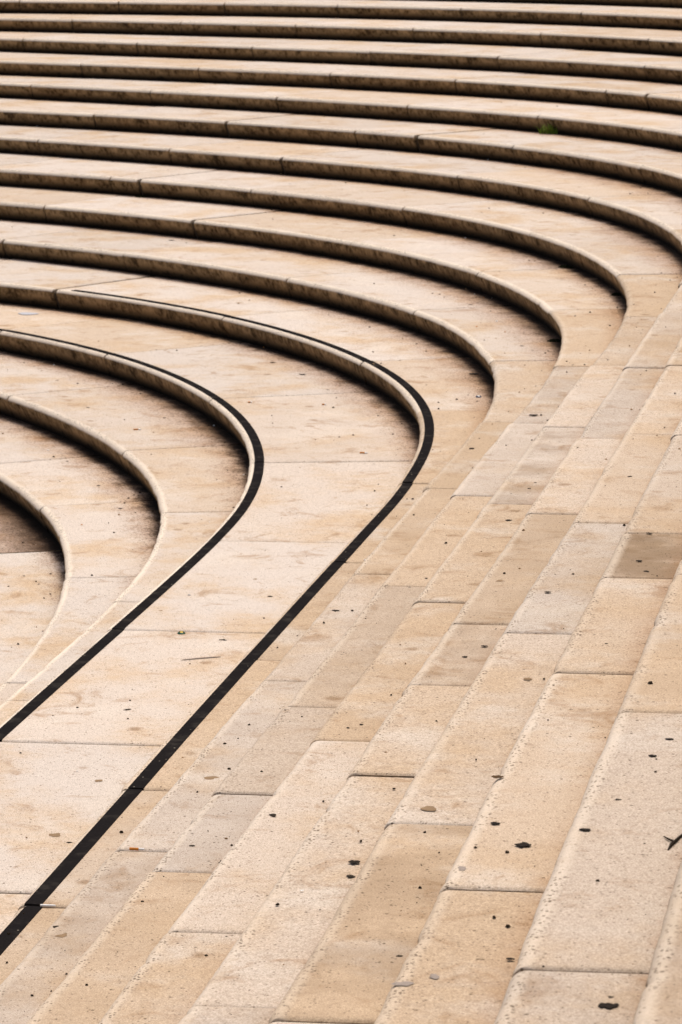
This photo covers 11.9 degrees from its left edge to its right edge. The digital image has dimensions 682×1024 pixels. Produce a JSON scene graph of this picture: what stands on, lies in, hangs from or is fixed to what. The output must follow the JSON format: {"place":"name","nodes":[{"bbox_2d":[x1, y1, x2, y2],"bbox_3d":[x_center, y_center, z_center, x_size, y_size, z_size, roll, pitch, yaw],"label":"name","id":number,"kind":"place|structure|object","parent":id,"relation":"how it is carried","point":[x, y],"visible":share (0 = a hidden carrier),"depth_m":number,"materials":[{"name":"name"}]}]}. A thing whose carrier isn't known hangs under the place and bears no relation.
{"place":"outdoors","nodes":[
{"label":"outdoors","id":0,"kind":"place"},
{"bbox_2d":[0,496,64,686],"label":"bowl floor","id":1,"kind":"structure","parent":0,"point":[26,608],"depth_m":16.79,"materials":[{"name":"stone"}]},
{"bbox_2d":[0,414,160,704],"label":"stone step","id":2,"kind":"object","parent":1,"relation":"on","point":[59,498],"visible":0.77,"depth_m":17.70,"materials":[{"name":"stone"}]},
{"bbox_2d":[0,351,248,724],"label":"stone step","id":3,"kind":"object","parent":2,"relation":"on","point":[189,493],"visible":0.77,"depth_m":18.98,"materials":[{"name":"stone"}]},
{"bbox_2d":[0,303,419,929],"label":"stone step","id":4,"kind":"object","parent":3,"relation":"on","point":[266,551],"visible":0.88,"depth_m":15.26,"materials":[{"name":"stone"}]},
{"bbox_2d":[49,833,60,836],"bbox_3d":[-0.954,1.075,10.912,0.039,0.001,0.045,-1,11,-4],"label":"gum spot","id":5,"kind":"object","parent":4,"relation":"on","point":[55,835],"visible":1,"depth_m":10.91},
{"bbox_2d":[0,258,493,984],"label":"stone step","id":6,"kind":"object","parent":4,"relation":"on","point":[366,350],"visible":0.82,"depth_m":19.15,"materials":[{"name":"stone"}]},
{"bbox_2d":[40,904,55,906],"bbox_3d":[-0.866,1.163,9.684,0.046,0.008,0.009,1,11,3],"label":"cigarette butt","id":7,"kind":"object","parent":6,"relation":"on","point":[47,905],"visible":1,"depth_m":9.68,"materials":[{"name":"white paper"}]},
{"bbox_2d":[0,220,560,1023],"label":"stone step","id":8,"kind":"object","parent":6,"relation":"on","point":[506,346],"visible":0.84,"depth_m":18.56,"materials":[{"name":"stone"}]},
{"bbox_2d":[56,933,66,937],"bbox_3d":[-0.761,1.158,8.965,0.040,0.001,0.027,-9,15,-39],"label":"gum spot","id":9,"kind":"object","parent":8,"relation":"on","point":[62,935],"visible":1,"depth_m":8.96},
{"bbox_2d":[129,847,144,850],"bbox_3d":[-0.606,1.001,9.731,0.045,0.008,0.009,1,11,7],"label":"cigarette butt","id":10,"kind":"object","parent":8,"relation":"on","point":[133,848],"visible":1,"depth_m":9.73,"materials":[{"name":"white paper"}]},
{"bbox_2d":[204,776,219,779],"bbox_3d":[-0.393,0.807,9.956,0.048,0.001,0.038,-4,12,-20],"label":"gum spot","id":11,"kind":"object","parent":8,"relation":"on","point":[209,777],"visible":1,"depth_m":9.96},
{"bbox_2d":[0,186,626,1023],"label":"stone step","id":12,"kind":"object","parent":8,"relation":"on","point":[110,962],"visible":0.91,"depth_m":15.63,"materials":[{"name":"stone"}]},
{"bbox_2d":[0,153,681,1023],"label":"stone step","id":13,"kind":"object","parent":12,"relation":"on","point":[638,271],"visible":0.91,"depth_m":14.34,"materials":[{"name":"stone"}]},
{"bbox_2d":[0,125,681,1023],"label":"stone step","id":14,"kind":"object","parent":13,"relation":"on","point":[252,979],"visible":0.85,"depth_m":12.16,"materials":[{"name":"stone"}]},
{"bbox_2d":[0,98,681,1023],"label":"stone step","id":15,"kind":"object","parent":14,"relation":"on","point":[350,970],"visible":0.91,"depth_m":10.00,"materials":[{"name":"stone"}]},
{"bbox_2d":[0,75,681,1023],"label":"stone step","id":16,"kind":"object","parent":15,"relation":"on","point":[466,947],"visible":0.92,"depth_m":8.63,"materials":[{"name":"stone"}]},
{"bbox_2d":[0,51,681,1023],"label":"stone step","id":17,"kind":"object","parent":16,"relation":"on","point":[590,943],"visible":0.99,"depth_m":7.11,"materials":[{"name":"stone"}]},
{"bbox_2d":[0,31,681,1023],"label":"stone step","id":18,"kind":"object","parent":17,"relation":"on","point":[660,999],"visible":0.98,"depth_m":31.67,"materials":[{"name":"stone"}]},
{"bbox_2d":[0,13,681,55],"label":"stone step","id":19,"kind":"object","parent":18,"relation":"on","point":[637,40],"visible":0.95,"depth_m":33.73,"materials":[{"name":"stone"}]},
{"bbox_2d":[0,0,681,29],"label":"stone step","id":20,"kind":"object","parent":19,"relation":"on","point":[604,16],"visible":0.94,"depth_m":34.98,"materials":[{"name":"stone"}]},
{"bbox_2d":[404,0,681,7],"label":"stone step","id":21,"kind":"object","parent":20,"relation":"on","point":[660,3],"visible":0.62,"depth_m":34.80,"materials":[{"name":"stone"}]},
{"bbox_2d":[664,834,681,850],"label":"twig","id":22,"kind":"object","parent":17,"relation":"on","point":[672,843],"visible":1,"depth_m":6.75,"materials":[{"name":"brown wood"}]},
{"bbox_2d":[391,981,413,985],"bbox_3d":[0.119,0.914,6.359,0.042,0.001,0.030,4,12,18],"label":"gum spot","id":23,"kind":"object","parent":16,"relation":"on","point":[406,983],"visible":1,"depth_m":6.36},
{"bbox_2d":[430,974,439,978],"bbox_3d":[0.183,0.906,6.398,0.020,0.001,0.030,1,11,6],"label":"gum spot","id":24,"kind":"object","parent":16,"relation":"on","point":[434,976],"visible":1,"depth_m":6.40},
{"bbox_2d":[514,842,530,846],"bbox_3d":[0.403,0.735,7.242,0.032,0.002,0.030,-6,13,-29],"label":"dead leaf","id":25,"kind":"object","parent":16,"relation":"on","point":[523,844],"visible":1,"depth_m":7.24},
{"bbox_2d":[420,806,435,810],"bbox_3d":[0.218,0.729,8.054,0.040,0.001,0.046,-10,15,-42],"label":"gum spot","id":26,"kind":"object","parent":15,"relation":"on","point":[429,808],"visible":1,"depth_m":8.05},
{"bbox_2d":[539,123,557,133],"bbox_3d":[1.752,-3.243,27.688,0.184,0.096,0.192,-6,13,-27],"label":"grass tuft","id":27,"kind":"object","parent":15,"relation":"on","point":[548,130],"visible":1,"depth_m":27.69,"materials":[{"name":"green plant"}]},
{"bbox_2d":[1,31,681,1014],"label":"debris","id":28,"kind":"object","parent":1,"relation":"on","point":[349,553],"visible":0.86,"depth_m":15.52,"materials":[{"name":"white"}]},
{"bbox_2d":[348,860,359,863],"bbox_3d":[0.034,0.867,8.116,0.028,0.002,0.026,11,15,42],"label":"dead leaf","id":29,"kind":"object","parent":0,"point":[354,861],"visible":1,"depth_m":8.12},
{"bbox_2d":[598,1003,618,1008],"bbox_3d":[0.473,0.873,5.791,0.036,0.002,0.031,4,12,18],"label":"dead leaf","id":30,"kind":"object","parent":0,"point":[607,1005],"visible":1,"depth_m":5.79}
]}

